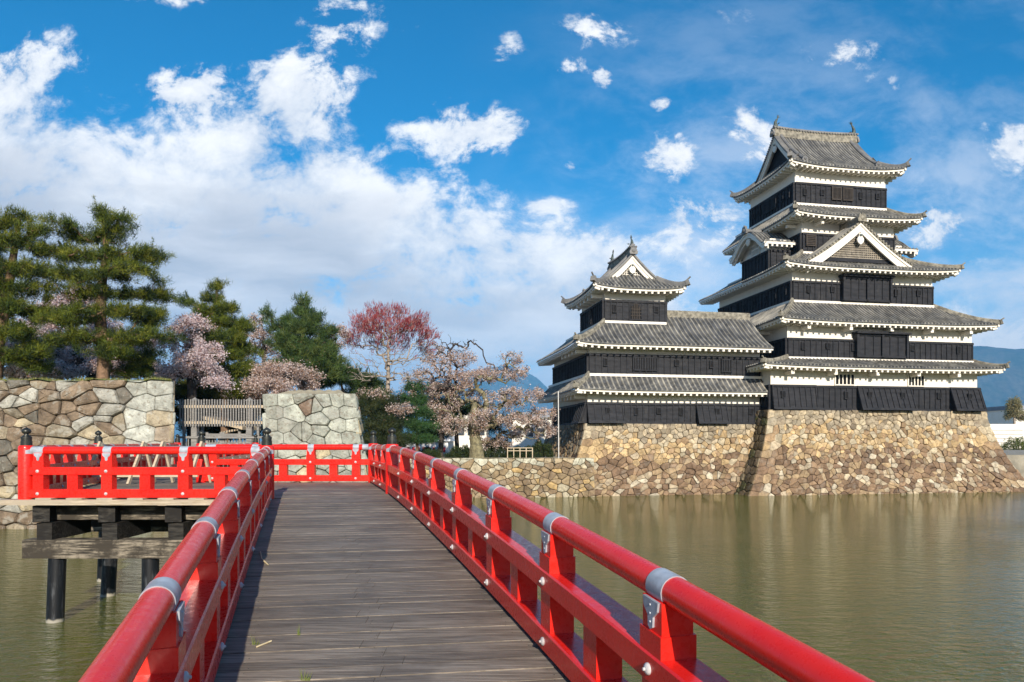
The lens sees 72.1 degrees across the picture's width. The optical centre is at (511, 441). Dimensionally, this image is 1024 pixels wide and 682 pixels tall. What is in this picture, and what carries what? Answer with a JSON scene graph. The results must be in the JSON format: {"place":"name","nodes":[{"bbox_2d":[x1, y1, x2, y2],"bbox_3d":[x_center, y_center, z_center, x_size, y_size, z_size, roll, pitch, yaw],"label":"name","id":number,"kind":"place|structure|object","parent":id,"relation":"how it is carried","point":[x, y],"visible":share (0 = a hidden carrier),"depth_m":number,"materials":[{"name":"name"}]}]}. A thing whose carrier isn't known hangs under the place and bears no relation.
{"place":"outdoors","nodes":[
{"label":"outdoors","id":0,"kind":"place"},
{"bbox_2d":[174,403,261,440],"bbox_3d":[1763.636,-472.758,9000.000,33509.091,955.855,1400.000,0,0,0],"label":"hills","id":1,"kind":"structure","parent":0,"point":[177,431],"depth_m":8382.98,"materials":[{"name":"blue"}]},
{"bbox_2d":[178,397,263,460],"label":"wooden gate","id":2,"kind":"structure","parent":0,"point":[195,406],"depth_m":32.51,"materials":[{"name":"grey wood"}]},
{"bbox_2d":[362,366,552,440],"bbox_3d":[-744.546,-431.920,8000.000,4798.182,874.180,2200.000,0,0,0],"label":"mountain","id":3,"kind":"structure","parent":0,"point":[533,381],"depth_m":7585.95,"materials":[{"name":"blue"}]},
{"bbox_2d":[447,408,488,448],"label":"house","id":4,"kind":"structure","parent":0,"point":[464,438],"depth_m":92.00,"materials":[{"name":"white paint"}]},
{"bbox_2d":[0,492,1023,681],"bbox_3d":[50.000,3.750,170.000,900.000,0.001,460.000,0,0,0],"label":"water","id":5,"kind":"structure","parent":0,"point":[920,587],"depth_m":19.22,"materials":[{"name":"green liquid"}]},
{"bbox_2d":[0,380,175,528],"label":"stone rampart","id":6,"kind":"object","parent":5,"relation":"in","point":[55,412],"visible":0.5,"depth_m":30.66,"materials":[{"name":"beige stone"}]},
{"bbox_2d":[33,379,172,381],"bbox_3d":[-29.400,0.960,42.750,29.200,7.580,24.000,0,0,0],"label":"rampart top","id":7,"kind":"object","parent":6,"relation":"on","point":[103,379],"visible":0.06,"depth_m":30.84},
{"bbox_2d":[0,202,67,378],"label":"pine tree","id":8,"kind":"object","parent":7,"relation":"on","point":[26,355],"visible":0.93,"depth_m":32.65,"materials":[{"name":"green plant"}]},
{"bbox_2d":[3,335,77,379],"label":"cherry tree","id":9,"kind":"object","parent":7,"relation":"on","point":[13,371],"visible":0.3,"depth_m":38.19,"materials":[{"name":"pink plant"}]},
{"bbox_2d":[0,376,170,380],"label":"grass","id":10,"kind":"structure","parent":7,"relation":"on","point":[87,379],"depth_m":30.98,"materials":[{"name":"green plant"}]},
{"bbox_2d":[5,283,177,379],"bbox_3d":[-23.973,-5.938,40.130,10.405,6.702,4.378,0,0,14],"label":"cherry tree","id":11,"kind":"object","parent":7,"relation":"on","point":[85,366],"visible":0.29,"depth_m":39.78,"materials":[{"name":"pink plant"}]},
{"bbox_2d":[17,288,167,380],"bbox_3d":[-26.236,-6.149,44.120,9.553,7.035,6.014,0,0,0],"label":"cherry tree","id":12,"kind":"object","parent":7,"relation":"on","point":[54,327],"visible":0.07,"depth_m":43.24,"materials":[{"name":"pink plant"}]},
{"bbox_2d":[26,196,189,379],"bbox_3d":[-19.301,-7.123,33.537,7.998,9.002,4.804,0,0,0],"label":"pine tree","id":13,"kind":"object","parent":7,"relation":"on","point":[118,264],"visible":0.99,"depth_m":33.03,"materials":[{"name":"green plant"}]},
{"bbox_2d":[0,477,570,681],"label":"footbridge","id":14,"kind":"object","parent":5,"relation":"in","point":[363,582],"visible":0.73,"depth_m":7.50,"materials":[{"name":"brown wood"}]},
{"bbox_2d":[40,430,105,488],"bbox_3d":[-10.922,0.440,17.398,0.298,1.511,6.085,0,0,-18],"label":"red railing","id":15,"kind":"object","parent":14,"relation":"on","point":[60,460],"visible":0.43,"depth_m":17.30,"materials":[{"name":"paint"}]},
{"bbox_2d":[18,427,258,499],"bbox_3d":[-7.599,0.462,14.500,5.098,1.511,0.298,0,0,0],"label":"red railing","id":16,"kind":"object","parent":14,"relation":"on","point":[35,470],"visible":0.82,"depth_m":14.40,"materials":[{"name":"paint"}]},
{"bbox_2d":[105,434,180,477],"bbox_3d":[-13.068,0.440,25.172,0.298,1.511,10.674,0,0,-14],"label":"red railing","id":17,"kind":"object","parent":14,"relation":"on","point":[125,460],"visible":0.38,"depth_m":24.70,"materials":[{"name":"paint"}]},
{"bbox_2d":[91,441,212,484],"bbox_3d":[-10.275,0.593,19.424,3.550,1.188,1.143,0,0,0],"label":"barricade","id":18,"kind":"object","parent":14,"relation":"on","point":[148,457],"visible":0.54,"depth_m":19.33,"materials":[{"name":"beige wood"}]},
{"bbox_2d":[78,427,273,681],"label":"red railing","id":19,"kind":"object","parent":14,"relation":"on","point":[174,625],"visible":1,"depth_m":4.53,"materials":[{"name":"paint"}]},
{"bbox_2d":[207,434,258,466],"bbox_3d":[-9.925,0.440,25.172,0.298,1.511,10.578,0,0,-12],"label":"red railing","id":20,"kind":"object","parent":14,"relation":"on","point":[238,456],"visible":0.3,"depth_m":25.48,"materials":[{"name":"paint"}]},
{"bbox_2d":[196,430,368,482],"bbox_3d":[-6.453,0.440,20.081,5.029,1.511,0.460,0,0,0],"label":"red railing","id":21,"kind":"object","parent":14,"relation":"on","point":[311,461],"visible":0.65,"depth_m":19.89,"materials":[{"name":"paint"}]},
{"bbox_2d":[299,671,311,680],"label":"weed","id":22,"kind":"object","parent":14,"relation":"on","point":[305,679],"visible":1,"depth_m":4.95,"materials":[{"name":"green plant"}]},
{"bbox_2d":[362,427,874,681],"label":"red railing","id":23,"kind":"object","parent":14,"relation":"on","point":[500,559],"visible":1,"depth_m":4.90,"materials":[{"name":"paint"}]},
{"bbox_2d":[0,0,1023,402],"label":"sky","id":24,"kind":"structure","parent":0,"point":[473,164],"materials":[{"name":"blue"}]},
{"bbox_2d":[512,412,550,449],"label":"house","id":25,"kind":"structure","parent":0,"point":[525,442],"depth_m":84.00,"materials":[{"name":"white paint"}]},
{"bbox_2d":[525,430,532,436],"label":"window","id":26,"kind":"structure","parent":25,"relation":"in","point":[529,434],"depth_m":83.94,"materials":[{"name":"blue glass"}]},
{"bbox_2d":[174,441,1023,477],"bbox_3d":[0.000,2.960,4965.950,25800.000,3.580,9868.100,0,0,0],"label":"ground","id":27,"kind":"structure","parent":0,"point":[1016,457],"depth_m":59.93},
{"bbox_2d":[148,308,235,445],"bbox_3d":[-17.130,-3.058,38.613,5.442,8.515,5.134,0,0,0],"label":"cherry tree","id":28,"kind":"object","parent":27,"relation":"on","point":[191,362],"visible":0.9,"depth_m":38.02,"materials":[{"name":"pink plant"}]},
{"bbox_2d":[175,276,265,442],"bbox_3d":[-17.116,-4.203,40.569,6.499,10.812,3.691,0,0,0],"label":"pine tree","id":29,"kind":"object","parent":27,"relation":"on","point":[239,347],"visible":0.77,"depth_m":40.17,"materials":[{"name":"green plant"}]},
{"bbox_2d":[175,380,268,442],"bbox_3d":[-18.100,-1.596,43.872,7.414,5.592,4.288,0,0,0],"label":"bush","id":30,"kind":"object","parent":27,"relation":"on","point":[213,429],"visible":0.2,"depth_m":43.23,"materials":[{"name":"green plant"}]},
{"bbox_2d":[200,415,260,442],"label":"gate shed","id":31,"kind":"structure","parent":27,"relation":"on","point":[240,427],"depth_m":40.33,"materials":[{"name":"white wood"}]},
{"bbox_2d":[238,358,326,403],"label":"cherry tree","id":32,"kind":"object","parent":27,"relation":"on","point":[274,378],"visible":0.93,"depth_m":39.71,"materials":[{"name":"pink plant"}]},
{"bbox_2d":[244,312,355,435],"bbox_3d":[-15.136,-3.920,47.779,8.496,10.242,5.163,0,0,0],"label":"cherry tree","id":33,"kind":"object","parent":27,"relation":"on","point":[262,335],"visible":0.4,"depth_m":47.31,"materials":[{"name":"pink plant"}]},
{"bbox_2d":[258,290,352,389],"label":"pine tree","id":34,"kind":"object","parent":27,"relation":"on","point":[324,355],"visible":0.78,"depth_m":43.66,"materials":[{"name":"green plant"}]},
{"bbox_2d":[262,393,367,481],"bbox_3d":[-8.320,0.996,38.034,5.325,6.139,16.898,0,0,0],"label":"stone bastion","id":35,"kind":"object","parent":27,"relation":"on","point":[301,418],"visible":0.32,"depth_m":30.42,"materials":[{"name":"beige stone"}]},
{"bbox_2d":[279,389,346,393],"bbox_3d":[-8.760,-2.235,35.120,3.880,0.390,9.000,0,0,0],"label":"earth mound","id":36,"kind":"object","parent":35,"relation":"on","point":[317,391],"visible":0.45,"depth_m":31.72,"materials":[{"name":"beige soil"}]},
{"bbox_2d":[317,362,394,401],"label":"pine tree","id":37,"kind":"object","parent":27,"relation":"on","point":[354,384],"visible":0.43,"depth_m":48.24,"materials":[{"name":"green plant"}]},
{"bbox_2d":[351,385,417,456],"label":"cherry tree","id":38,"kind":"object","parent":27,"relation":"on","point":[397,409],"visible":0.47,"depth_m":47.21,"materials":[{"name":"pink plant"}]},
{"bbox_2d":[358,392,413,451],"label":"pine tree","id":39,"kind":"object","parent":27,"relation":"on","point":[380,421],"visible":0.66,"depth_m":46.94,"materials":[{"name":"green plant"}]},
{"bbox_2d":[339,299,443,390],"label":"maple tree","id":40,"kind":"object","parent":27,"relation":"on","point":[411,324],"visible":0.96,"depth_m":47.99,"materials":[{"name":"red leaf"},{"name":"bark"}]},
{"bbox_2d":[396,379,441,450],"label":"pine tree","id":41,"kind":"object","parent":27,"relation":"on","point":[416,425],"visible":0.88,"depth_m":47.80,"materials":[{"name":"green plant"}]},
{"bbox_2d":[414,445,441,457],"bbox_3d":[-5.914,0.839,49.025,2.162,1.204,1.827,0,0,0],"label":"bush","id":42,"kind":"object","parent":27,"relation":"on","point":[431,452],"visible":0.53,"depth_m":48.70,"materials":[{"name":"green plant"}]},
{"bbox_2d":[405,435,454,453],"bbox_3d":[-7.665,0.335,65.000,4.658,1.670,6.600,0,0,0],"label":"event tent","id":43,"kind":"object","parent":27,"relation":"on","point":[449,443],"visible":0.22,"depth_m":62.00,"materials":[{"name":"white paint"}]},
{"bbox_2d":[398,340,477,457],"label":"cherry tree","id":44,"kind":"object","parent":27,"relation":"on","point":[450,359],"visible":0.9,"depth_m":49.54,"materials":[{"name":"pink plant"}]},
{"bbox_2d":[443,444,469,457],"bbox_3d":[-3.487,0.775,49.632,3.006,1.359,2.064,0,0,0],"label":"bush","id":45,"kind":"object","parent":27,"relation":"on","point":[459,452],"visible":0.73,"depth_m":49.20,"materials":[{"name":"green plant"}]},
{"bbox_2d":[412,381,502,455],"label":"pine tree","id":46,"kind":"object","parent":27,"relation":"on","point":[465,410],"visible":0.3,"depth_m":51.35,"materials":[{"name":"green plant"}]},
{"bbox_2d":[414,336,508,445],"bbox_3d":[-3.787,-3.426,53.304,7.497,9.271,2.693,0,0,5],"label":"bare tree","id":47,"kind":"object","parent":27,"relation":"on","point":[456,438],"visible":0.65,"depth_m":52.59,"materials":[{"name":"brown wood"}]},
{"bbox_2d":[367,458,594,497],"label":"moat wall","id":48,"kind":"structure","parent":27,"relation":"on","point":[548,477],"depth_m":47.27,"materials":[{"name":"stone"}]},
{"bbox_2d":[413,349,560,457],"bbox_3d":[-1.997,-2.603,49.757,10.695,7.654,7.212,0,0,18],"label":"cherry tree","id":49,"kind":"object","parent":27,"relation":"on","point":[475,425],"visible":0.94,"depth_m":48.83,"materials":[{"name":"pink plant"}]},
{"bbox_2d":[482,437,511,457],"bbox_3d":[-1.191,0.507,50.464,2.661,1.887,2.248,0,0,0],"label":"bush","id":50,"kind":"object","parent":27,"relation":"on","point":[490,452],"visible":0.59,"depth_m":50.01,"materials":[{"name":"green plant"}]},
{"bbox_2d":[507,448,532,457],"bbox_3d":[0.559,0.818,49.200,1.804,0.745,0.060,0,0,0],"label":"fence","id":51,"kind":"object","parent":27,"relation":"on","point":[513,450],"visible":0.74,"depth_m":49.17,"materials":[{"name":"beige wood"}]},
{"bbox_2d":[501,444,540,457],"bbox_3d":[0.683,0.805,49.961,3.014,1.246,2.066,0,0,0],"label":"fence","id":52,"kind":"object","parent":27,"relation":"on","point":[520,454],"visible":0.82,"depth_m":49.64,"materials":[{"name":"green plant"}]},
{"bbox_2d":[525,437,553,457],"bbox_3d":[1.984,0.553,50.981,2.345,1.759,1.858,0,0,0],"label":"bush","id":53,"kind":"object","parent":27,"relation":"on","point":[546,450],"visible":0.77,"depth_m":50.68,"materials":[{"name":"green plant"}]},
{"bbox_2d":[558,391,558,457],"bbox_3d":[3.064,-1.080,46.400,0.100,4.421,0.070,0,0,0],"label":"pole","id":54,"kind":"object","parent":27,"relation":"on","point":[558,424],"visible":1,"depth_m":46.37,"materials":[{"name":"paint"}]},
{"bbox_2d":[544,423,757,495],"bbox_3d":[9.554,1.399,54.755,15.514,5.400,12.327,0,0,-11],"label":"castle rampart","id":55,"kind":"object","parent":27,"relation":"on","point":[664,459],"visible":0.62,"depth_m":49.69,"materials":[{"name":"stone"}]},
{"bbox_2d":[536,235,773,425],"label":"keep","id":56,"kind":"structure","parent":55,"relation":"on","point":[637,352],"depth_m":50.66,"materials":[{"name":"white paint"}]},
{"bbox_2d":[588,309,592,326],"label":"bell window","id":57,"kind":"structure","parent":56,"relation":"in","point":[590,315],"depth_m":53.41,"materials":[{"name":"black paint"}]},
{"bbox_2d":[628,302,642,320],"bbox_3d":[8.982,-9.469,51.251,1.088,1.335,0.305,0,0,-11],"label":"bell window","id":58,"kind":"structure","parent":56,"relation":"in","point":[635,313],"depth_m":51.14,"materials":[{"name":"black paint"}]},
{"bbox_2d":[632,356,644,370],"bbox_3d":[8.995,-5.478,49.842,0.942,1.016,0.100,0,0,-11],"label":"window","id":59,"kind":"structure","parent":56,"relation":"in","point":[638,363],"depth_m":49.81,"materials":[{"name":"black paint"}]},
{"bbox_2d":[645,357,657,370],"bbox_3d":[9.892,-5.478,50.010,0.948,1.016,0.100,0,0,-11],"label":"window","id":60,"kind":"structure","parent":56,"relation":"in","point":[651,363],"depth_m":49.99,"materials":[{"name":"black paint"}]},
{"bbox_2d":[721,358,731,372],"bbox_3d":[15.576,-5.478,51.073,0.834,1.016,0.100,0,0,-11],"label":"window","id":61,"kind":"structure","parent":56,"relation":"in","point":[726,364],"depth_m":51.05,"materials":[{"name":"black paint"}]},
{"bbox_2d":[734,409,1023,495],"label":"castle rampart","id":62,"kind":"object","parent":27,"relation":"on","point":[818,452],"visible":0.69,"depth_m":50.96,"materials":[{"name":"stone"}]},
{"bbox_2d":[698,115,1009,411],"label":"castle keep","id":63,"kind":"structure","parent":62,"relation":"on","point":[832,294],"depth_m":53.96,"materials":[{"name":"white paint"}]},
{"bbox_2d":[733,304,737,312],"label":"window","id":64,"kind":"structure","parent":63,"relation":"in","point":[735,307],"depth_m":61.55,"materials":[{"name":"black paint"}]},
{"bbox_2d":[751,247,759,257],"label":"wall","id":65,"kind":"structure","parent":63,"relation":"in","point":[756,251],"depth_m":58.29,"materials":[{"name":"white paint"}]},
{"bbox_2d":[763,199,769,214],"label":"window","id":66,"kind":"structure","parent":63,"relation":"in","point":[766,205],"depth_m":59.96,"materials":[{"name":"black paint"}]},
{"bbox_2d":[770,195,776,210],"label":"window","id":67,"kind":"structure","parent":63,"relation":"in","point":[773,201],"depth_m":58.96,"materials":[{"name":"black paint"}]},
{"bbox_2d":[806,234,815,246],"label":"window","id":68,"kind":"structure","parent":63,"relation":"in","point":[810,239],"depth_m":55.16,"materials":[{"name":"wood"}]},
{"bbox_2d":[831,186,841,200],"bbox_3d":[26.159,-19.952,56.716,0.886,1.085,0.100,0,0,-11],"label":"window","id":69,"kind":"structure","parent":63,"relation":"in","point":[836,192],"depth_m":56.69,"materials":[{"name":"wood"}]},
{"bbox_2d":[834,373,854,385],"bbox_3d":[24.349,-4.521,51.535,1.650,0.929,0.100,0,0,-11],"label":"slit window","id":70,"kind":"structure","parent":63,"relation":"in","point":[845,379],"depth_m":51.53,"materials":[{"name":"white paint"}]},
{"bbox_2d":[843,187,852,201],"bbox_3d":[27.153,-19.952,56.902,0.891,1.085,0.100,0,0,-11],"label":"window","id":71,"kind":"structure","parent":63,"relation":"in","point":[847,192],"depth_m":56.87,"materials":[{"name":"wood"}]},
{"bbox_2d":[907,374,924,386],"bbox_3d":[30.206,-4.521,52.631,1.444,0.929,0.100,0,0,-11],"label":"slit window","id":72,"kind":"structure","parent":63,"relation":"in","point":[919,381],"depth_m":52.62,"materials":[{"name":"white paint"}]},
{"bbox_2d":[990,424,1022,448],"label":"garden wall","id":73,"kind":"structure","parent":27,"relation":"on","point":[1002,431],"depth_m":105.00,"materials":[{"name":"white paint"}]},
{"bbox_2d":[999,436,1023,449],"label":"bush","id":74,"kind":"object","parent":27,"relation":"on","point":[1012,445],"visible":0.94,"depth_m":94.57,"materials":[{"name":"green plant"}]},
{"bbox_2d":[1001,396,1023,423],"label":"young tree","id":75,"kind":"object","parent":27,"relation":"on","point":[1013,408],"visible":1,"depth_m":149.40,"materials":[{"name":"green plant"}]},
{"bbox_2d":[973,346,1023,406],"bbox_3d":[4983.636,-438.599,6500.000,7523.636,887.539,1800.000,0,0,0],"label":"hills","id":76,"kind":"structure","parent":0,"point":[997,390],"depth_m":5993.27,"materials":[{"name":"blue"}]},
{"bbox_2d":[985,405,1023,439],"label":"warehouse","id":77,"kind":"structure","parent":0,"point":[995,415],"depth_m":175.55,"materials":[{"name":"white paint"}]}
]}

